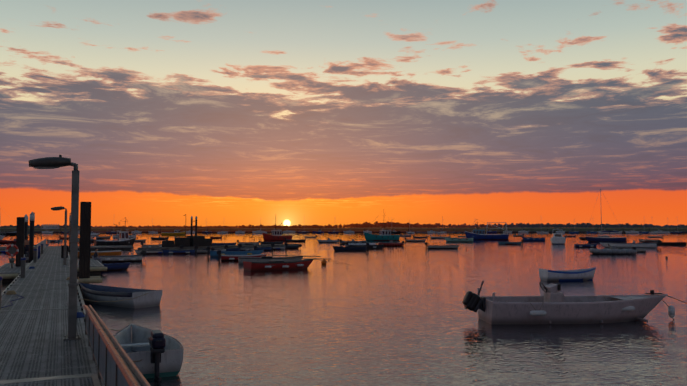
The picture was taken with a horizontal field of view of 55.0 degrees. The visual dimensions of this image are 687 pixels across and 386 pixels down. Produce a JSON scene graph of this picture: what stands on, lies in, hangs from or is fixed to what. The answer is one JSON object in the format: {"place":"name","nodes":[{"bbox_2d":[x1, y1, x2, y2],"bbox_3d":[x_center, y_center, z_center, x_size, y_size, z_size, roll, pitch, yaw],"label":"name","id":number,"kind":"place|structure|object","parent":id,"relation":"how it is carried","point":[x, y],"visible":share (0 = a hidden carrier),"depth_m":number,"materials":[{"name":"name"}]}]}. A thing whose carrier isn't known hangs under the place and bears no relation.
{"place":"outdoors","nodes":[
{"label":"outdoors","id":0,"kind":"place"},
{"bbox_2d":[0,232,686,385],"bbox_3d":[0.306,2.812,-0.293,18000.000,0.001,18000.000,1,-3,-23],"label":"water","id":1,"kind":"structure","parent":0,"point":[392,316],"depth_m":21.74,"materials":[{"name":"blue liquid"}]},
{"bbox_2d":[0,208,15,234],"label":"boat","id":2,"kind":"object","parent":1,"relation":"on","point":[10,233],"visible":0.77,"depth_m":354.32,"materials":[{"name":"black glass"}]},
{"bbox_2d":[0,238,28,242],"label":"boat","id":3,"kind":"object","parent":1,"relation":"on","point":[8,241],"visible":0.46,"depth_m":136.69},
{"bbox_2d":[15,217,24,266],"bbox_3d":[-20.556,4.094,41.899,0.440,5.120,0.440,1,-3,-23],"label":"timber pile","id":4,"kind":"object","parent":1,"relation":"on","point":[20,229],"visible":0.58,"depth_m":41.76,"materials":[{"name":"brown wood"}]},
{"bbox_2d":[24,214,27,253],"bbox_3d":[-30.256,4.912,62.753,0.384,5.800,0.374,1,-3,-23],"label":"capped pile","id":5,"kind":"object","parent":1,"relation":"on","point":[26,227],"visible":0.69,"depth_m":62.70,"materials":[{"name":"wood"}]},
{"bbox_2d":[29,212,34,262],"bbox_3d":[-25.503,4.422,53.922,0.384,5.800,0.374,1,-3,-23],"label":"capped pile","id":6,"kind":"object","parent":1,"relation":"on","point":[31,236],"visible":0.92,"depth_m":53.84,"materials":[{"name":"wood"}]},
{"bbox_2d":[46,239,62,241],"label":"boat","id":7,"kind":"object","parent":1,"relation":"on","point":[54,240],"visible":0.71,"depth_m":150.02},
{"bbox_2d":[0,246,132,385],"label":"pontoon walkway","id":8,"kind":"structure","parent":1,"relation":"on","point":[36,349],"depth_m":15.70,"materials":[{"name":"wood"}]},
{"bbox_2d":[6,243,18,267],"bbox_3d":[-20.065,3.796,39.947,0.658,1.500,0.370,0,-3,-1],"label":"life ring post","id":9,"kind":"object","parent":8,"relation":"on","point":[12,250],"visible":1,"depth_m":39.96,"materials":[{"name":"red plastic"}]},
{"bbox_2d":[37,239,45,258],"bbox_3d":[-31.824,5.659,69.928,0.325,1.105,38.585,1,-3,-23],"label":"railing","id":10,"kind":"object","parent":8,"relation":"on","point":[43,242],"visible":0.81,"depth_m":61.39,"materials":[{"name":"metal"}]},
{"bbox_2d":[41,224,59,229],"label":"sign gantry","id":11,"kind":"object","parent":8,"relation":"on","point":[49,226],"visible":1,"depth_m":88.32,"materials":[{"name":"metal"}]},
{"bbox_2d":[29,155,80,340],"bbox_3d":[-6.138,1.139,14.033,1.094,3.930,0.510,1,-3,-23],"label":"lamp post","id":12,"kind":"object","parent":8,"relation":"on","point":[50,162],"visible":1,"depth_m":14.07,"materials":[{"name":"grey metal"}]},
{"bbox_2d":[51,206,67,264],"bbox_3d":[-18.858,2.802,43.786,1.094,3.910,0.510,1,-3,-23],"label":"lamp post","id":13,"kind":"object","parent":8,"relation":"on","point":[65,229],"visible":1,"depth_m":43.83,"materials":[{"name":"grey metal"}]},
{"bbox_2d":[61,245,67,257],"bbox_3d":[-22.811,4.797,53.963,0.560,1.005,0.660,1,-3,-23],"label":"wheelie bin","id":14,"kind":"object","parent":8,"relation":"on","point":[62,251],"visible":0.85,"depth_m":53.66,"materials":[{"name":"plastic"}]},
{"bbox_2d":[0,244,147,361],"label":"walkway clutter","id":15,"kind":"object","parent":8,"relation":"on","point":[23,265],"visible":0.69,"depth_m":23.71,"materials":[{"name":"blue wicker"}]},
{"bbox_2d":[83,304,150,385],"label":"gangway rail","id":16,"kind":"object","parent":8,"relation":"on","point":[116,365],"visible":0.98,"depth_m":8.63,"materials":[{"name":"grey metal"}]},
{"bbox_2d":[79,202,90,294],"bbox_3d":[-11.380,3.162,28.994,0.440,5.550,0.440,1,-3,-23],"label":"timber pile","id":17,"kind":"object","parent":1,"relation":"on","point":[85,240],"visible":0.5,"depth_m":28.85,"materials":[{"name":"black wood"}]},
{"bbox_2d":[78,250,121,257],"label":"orange boat","id":18,"kind":"object","parent":1,"relation":"on","point":[110,253],"visible":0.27,"depth_m":67.61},
{"bbox_2d":[94,217,135,245],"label":"fishing boat","id":19,"kind":"object","parent":1,"relation":"on","point":[124,239],"visible":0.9,"depth_m":114.44,"materials":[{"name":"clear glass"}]},
{"bbox_2d":[103,262,130,270],"bbox_3d":[-16.346,5.179,46.033,3.000,0.653,1.300,2,-4,-30],"label":"blue boat","id":20,"kind":"object","parent":1,"relation":"on","point":[118,266],"visible":0.33,"depth_m":45.98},
{"bbox_2d":[91,250,146,261],"bbox_3d":[-19.814,5.748,58.397,4.939,1.388,1.909,3,-4,-39],"label":"white boat","id":21,"kind":"object","parent":1,"relation":"on","point":[127,258],"visible":0.71,"depth_m":57.90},
{"bbox_2d":[80,283,161,307],"bbox_3d":[-8.961,3.981,25.518,4.600,0.770,1.500,-3,-4,38],"label":"boat","id":22,"kind":"object","parent":1,"relation":"on","point":[100,293],"visible":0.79,"depth_m":24.43,"materials":[{"name":"white wood"}]},
{"bbox_2d":[113,224,136,237],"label":"boat","id":23,"kind":"object","parent":1,"relation":"on","point":[130,236],"visible":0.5,"depth_m":227.86,"materials":[{"name":"white paint"}]},
{"bbox_2d":[114,324,183,381],"bbox_3d":[-4.249,3.239,14.010,1.360,1.096,3.912,1,-4,-25],"label":"boat","id":24,"kind":"object","parent":1,"relation":"on","point":[159,353],"visible":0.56,"depth_m":12.73,"materials":[{"name":"white plastic"}]},
{"bbox_2d":[134,246,168,253],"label":"boat row","id":25,"kind":"object","parent":1,"relation":"on","point":[152,251],"visible":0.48,"depth_m":75.98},
{"bbox_2d":[141,242,161,246],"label":"boat row","id":26,"kind":"object","parent":1,"relation":"on","point":[159,245],"visible":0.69,"depth_m":102.96,"materials":[{"name":"grey"}]},
{"bbox_2d":[151,236,168,239],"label":"boat","id":27,"kind":"object","parent":1,"relation":"on","point":[155,238],"visible":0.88,"depth_m":189.37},
{"bbox_2d":[146,245,183,249],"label":"boat row","id":28,"kind":"object","parent":1,"relation":"on","point":[181,246],"visible":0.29,"depth_m":79.57,"materials":[{"name":"grey"}]},
{"bbox_2d":[161,225,184,234],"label":"boat","id":29,"kind":"object","parent":1,"relation":"on","point":[177,232],"visible":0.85,"depth_m":349.05,"materials":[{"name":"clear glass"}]},
{"bbox_2d":[161,246,197,253],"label":"boat row","id":30,"kind":"object","parent":1,"relation":"on","point":[188,251],"visible":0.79,"depth_m":76.84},
{"bbox_2d":[191,216,192,235],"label":"capped pile","id":31,"kind":"object","parent":1,"relation":"on","point":[191,225],"visible":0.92,"depth_m":137.92,"materials":[{"name":"wood"}]},
{"bbox_2d":[175,246,214,252],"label":"boat row","id":32,"kind":"object","parent":1,"relation":"on","point":[202,250],"visible":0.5,"depth_m":78.97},
{"bbox_2d":[195,216,196,235],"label":"capped pile","id":33,"kind":"object","parent":1,"relation":"on","point":[196,226],"visible":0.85,"depth_m":138.06,"materials":[{"name":"wood"}]},
{"bbox_2d":[193,245,227,250],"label":"boat row","id":34,"kind":"object","parent":1,"relation":"on","point":[225,248],"visible":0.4,"depth_m":81.51,"materials":[{"name":"grey"}]},
{"bbox_2d":[138,236,298,249],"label":"pontoon","id":35,"kind":"object","parent":1,"relation":"on","point":[189,242],"visible":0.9,"depth_m":93.40,"materials":[{"name":"black"}]},
{"bbox_2d":[212,242,236,245],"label":"boat row","id":36,"kind":"object","parent":1,"relation":"on","point":[217,244],"visible":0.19,"depth_m":115.97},
{"bbox_2d":[215,244,241,250],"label":"boat row","id":37,"kind":"object","parent":1,"relation":"on","point":[235,249],"visible":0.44,"depth_m":84.40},
{"bbox_2d":[206,246,262,256],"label":"boat","id":38,"kind":"object","parent":1,"relation":"on","point":[214,253],"visible":0.79,"depth_m":68.69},
{"bbox_2d":[223,245,256,250],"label":"boat row","id":39,"kind":"object","parent":1,"relation":"on","point":[248,248],"visible":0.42,"depth_m":87.42,"materials":[{"name":"grey"}]},
{"bbox_2d":[217,250,266,260],"bbox_3d":[-9.295,5.797,60.483,4.636,1.160,1.746,1,-3,-12],"label":"boat","id":40,"kind":"object","parent":1,"relation":"on","point":[229,257],"visible":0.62,"depth_m":59.76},
{"bbox_2d":[237,240,259,244],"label":"boat row","id":41,"kind":"object","parent":1,"relation":"on","point":[249,243],"visible":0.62,"depth_m":122.82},
{"bbox_2d":[237,243,274,249],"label":"boat row","id":42,"kind":"object","parent":1,"relation":"on","point":[265,248],"visible":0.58,"depth_m":89.54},
{"bbox_2d":[252,230,264,232],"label":"cruiser boat","id":43,"kind":"object","parent":1,"relation":"on","point":[258,231],"visible":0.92,"depth_m":534.77,"materials":[{"name":"white plastic"}]},
{"bbox_2d":[258,240,282,243],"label":"boat row","id":44,"kind":"object","parent":1,"relation":"on","point":[280,242],"visible":0.65,"depth_m":127.45,"materials":[{"name":"grey"}]},
{"bbox_2d":[257,243,287,249],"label":"boat row","id":45,"kind":"object","parent":1,"relation":"on","point":[280,247],"visible":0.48,"depth_m":93.30,"materials":[{"name":"grey"}]},
{"bbox_2d":[262,215,291,240],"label":"boat","id":46,"kind":"object","parent":1,"relation":"on","point":[276,235],"visible":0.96,"depth_m":170.18,"materials":[{"name":"red paint"}]},
{"bbox_2d":[238,255,337,264],"bbox_3d":[-4.516,5.576,54.861,8.302,0.840,1.700,1,-3,-10],"label":"boat","id":47,"kind":"object","parent":1,"relation":"on","point":[261,258],"visible":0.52,"depth_m":54.19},
{"bbox_2d":[274,243,301,248],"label":"boat row","id":48,"kind":"object","parent":1,"relation":"on","point":[293,246],"visible":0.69,"depth_m":97.63,"materials":[{"name":"black"}]},
{"bbox_2d":[283,229,295,232],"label":"cruiser boat","id":49,"kind":"object","parent":1,"relation":"on","point":[288,231],"visible":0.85,"depth_m":597.87,"materials":[{"name":"white plastic"}]},
{"bbox_2d":[284,238,305,241],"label":"boat","id":50,"kind":"object","parent":1,"relation":"on","point":[302,240],"visible":0.79,"depth_m":154.55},
{"bbox_2d":[243,258,350,270],"bbox_3d":[-3.158,5.147,47.718,8.202,0.903,2.008,2,-4,-32],"label":"boat","id":51,"kind":"object","parent":1,"relation":"on","point":[274,265],"visible":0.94,"depth_m":46.12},
{"bbox_2d":[317,237,339,242],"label":"boat","id":52,"kind":"object","parent":1,"relation":"on","point":[328,240],"visible":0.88,"depth_m":144.44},
{"bbox_2d":[333,243,369,250],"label":"boat","id":53,"kind":"object","parent":1,"relation":"on","point":[339,248],"visible":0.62,"depth_m":88.48,"materials":[{"name":"black"}]},
{"bbox_2d":[339,238,366,243],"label":"boat","id":54,"kind":"object","parent":1,"relation":"on","point":[352,241],"visible":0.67,"depth_m":130.07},
{"bbox_2d":[344,240,375,246],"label":"boat","id":55,"kind":"object","parent":1,"relation":"on","point":[359,243],"visible":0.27,"depth_m":108.48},
{"bbox_2d":[34,228,686,232],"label":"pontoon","id":56,"kind":"object","parent":1,"relation":"on","point":[354,232],"visible":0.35,"depth_m":631.70,"materials":[{"name":"grey"}]},
{"bbox_2d":[345,242,383,248],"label":"boat","id":57,"kind":"object","parent":1,"relation":"on","point":[373,246],"visible":0.67,"depth_m":97.67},
{"bbox_2d":[364,209,399,240],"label":"boat","id":58,"kind":"object","parent":1,"relation":"on","point":[384,235],"visible":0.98,"depth_m":170.34,"materials":[{"name":"teal"}]},
{"bbox_2d":[378,239,404,245],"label":"boat","id":59,"kind":"object","parent":1,"relation":"on","point":[391,243],"visible":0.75,"depth_m":112.47,"materials":[{"name":"red"}]},
{"bbox_2d":[404,238,425,241],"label":"boat","id":60,"kind":"object","parent":1,"relation":"on","point":[408,240],"visible":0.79,"depth_m":155.08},
{"bbox_2d":[430,236,450,238],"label":"boat","id":61,"kind":"object","parent":1,"relation":"on","point":[432,237],"visible":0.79,"depth_m":208.33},
{"bbox_2d":[425,242,458,248],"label":"boat","id":62,"kind":"object","parent":1,"relation":"on","point":[441,246],"visible":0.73,"depth_m":97.94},
{"bbox_2d":[445,228,472,241],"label":"boat","id":63,"kind":"object","parent":1,"relation":"on","point":[447,239],"visible":0.94,"depth_m":151.37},
{"bbox_2d":[465,222,508,239],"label":"boat","id":64,"kind":"object","parent":1,"relation":"on","point":[477,234],"visible":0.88,"depth_m":184.87,"materials":[{"name":"blue"}]},
{"bbox_2d":[497,239,523,244],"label":"boat","id":65,"kind":"object","parent":1,"relation":"on","point":[515,243],"visible":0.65,"depth_m":125.90,"materials":[{"name":"grey"}]},
{"bbox_2d":[522,226,544,240],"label":"boat","id":66,"kind":"object","parent":1,"relation":"on","point":[532,239],"visible":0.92,"depth_m":163.09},
{"bbox_2d":[550,229,565,243],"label":"motorboat","id":67,"kind":"object","parent":1,"relation":"on","point":[557,238],"visible":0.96,"depth_m":128.34,"materials":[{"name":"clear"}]},
{"bbox_2d":[539,267,595,280],"bbox_3d":[12.703,4.582,36.979,3.300,0.800,1.350,1,-3,-13],"label":"rowboat","id":68,"kind":"object","parent":1,"relation":"on","point":[567,275],"visible":0.88,"depth_m":36.41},
{"bbox_2d":[462,281,685,323],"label":"motorboat","id":69,"kind":"object","parent":1,"relation":"on","point":[553,305],"visible":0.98,"depth_m":19.95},
{"bbox_2d":[574,244,596,246],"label":"boat","id":70,"kind":"object","parent":1,"relation":"on","point":[585,245],"visible":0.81,"depth_m":106.09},
{"bbox_2d":[585,189,625,241],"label":"sailboat","id":71,"kind":"object","parent":1,"relation":"on","point":[601,238],"visible":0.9,"depth_m":152.30,"materials":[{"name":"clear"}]},
{"bbox_2d":[589,244,636,253],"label":"boat","id":72,"kind":"object","parent":1,"relation":"on","point":[612,250],"visible":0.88,"depth_m":75.60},
{"bbox_2d":[599,240,661,247],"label":"boat","id":73,"kind":"object","parent":1,"relation":"on","point":[636,245],"visible":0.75,"depth_m":102.36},
{"bbox_2d":[622,248,645,251],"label":"boat","id":74,"kind":"object","parent":1,"relation":"on","point":[640,249],"visible":0.31,"depth_m":83.30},
{"bbox_2d":[639,239,659,241],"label":"boat","id":75,"kind":"object","parent":1,"relation":"on","point":[641,240],"visible":0.69,"depth_m":156.08,"materials":[{"name":"grey"}]},
{"bbox_2d":[642,241,686,244],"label":"dark boat","id":76,"kind":"object","parent":1,"relation":"on","point":[674,243],"visible":0.52,"depth_m":121.13,"materials":[{"name":"black"}]},
{"bbox_2d":[0,0,686,227],"label":"sky","id":77,"kind":"structure","parent":0,"point":[241,112],"materials":[{"name":"orange"}]},
{"bbox_2d":[1,226,686,232],"bbox_3d":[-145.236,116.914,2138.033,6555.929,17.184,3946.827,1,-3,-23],"label":"shore terrain","id":78,"kind":"structure","parent":0,"point":[437,229],"depth_m":692.33,"materials":[{"name":"green plant"}]},
{"bbox_2d":[366,223,386,227],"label":"tree","id":79,"kind":"object","parent":78,"relation":"on","point":[375,225],"visible":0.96,"depth_m":903.66,"materials":[{"name":"green plant"}]},
{"bbox_2d":[385,223,405,227],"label":"tree","id":80,"kind":"object","parent":78,"relation":"on","point":[394,225],"visible":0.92,"depth_m":928.05,"materials":[{"name":"green plant"}]},
{"bbox_2d":[401,223,416,227],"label":"tree","id":81,"kind":"object","parent":78,"relation":"on","point":[412,225],"visible":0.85,"depth_m":936.99,"materials":[{"name":"green plant"}]},
{"bbox_2d":[424,224,440,227],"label":"tree","id":82,"kind":"object","parent":78,"relation":"on","point":[432,226],"visible":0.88,"depth_m":942.74,"materials":[{"name":"green plant"}]},
{"bbox_2d":[524,224,539,226],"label":"tree","id":83,"kind":"object","parent":78,"relation":"on","point":[533,225],"visible":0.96,"depth_m":976.04,"materials":[{"name":"green plant"}]},
{"bbox_2d":[544,223,560,227],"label":"tree","id":84,"kind":"object","parent":78,"relation":"on","point":[552,225],"visible":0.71,"depth_m":967.54,"materials":[{"name":"green plant"}]},
{"bbox_2d":[618,223,642,227],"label":"tree","id":85,"kind":"object","parent":78,"relation":"on","point":[628,225],"visible":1,"depth_m":832.74,"materials":[{"name":"green plant"}]}
]}

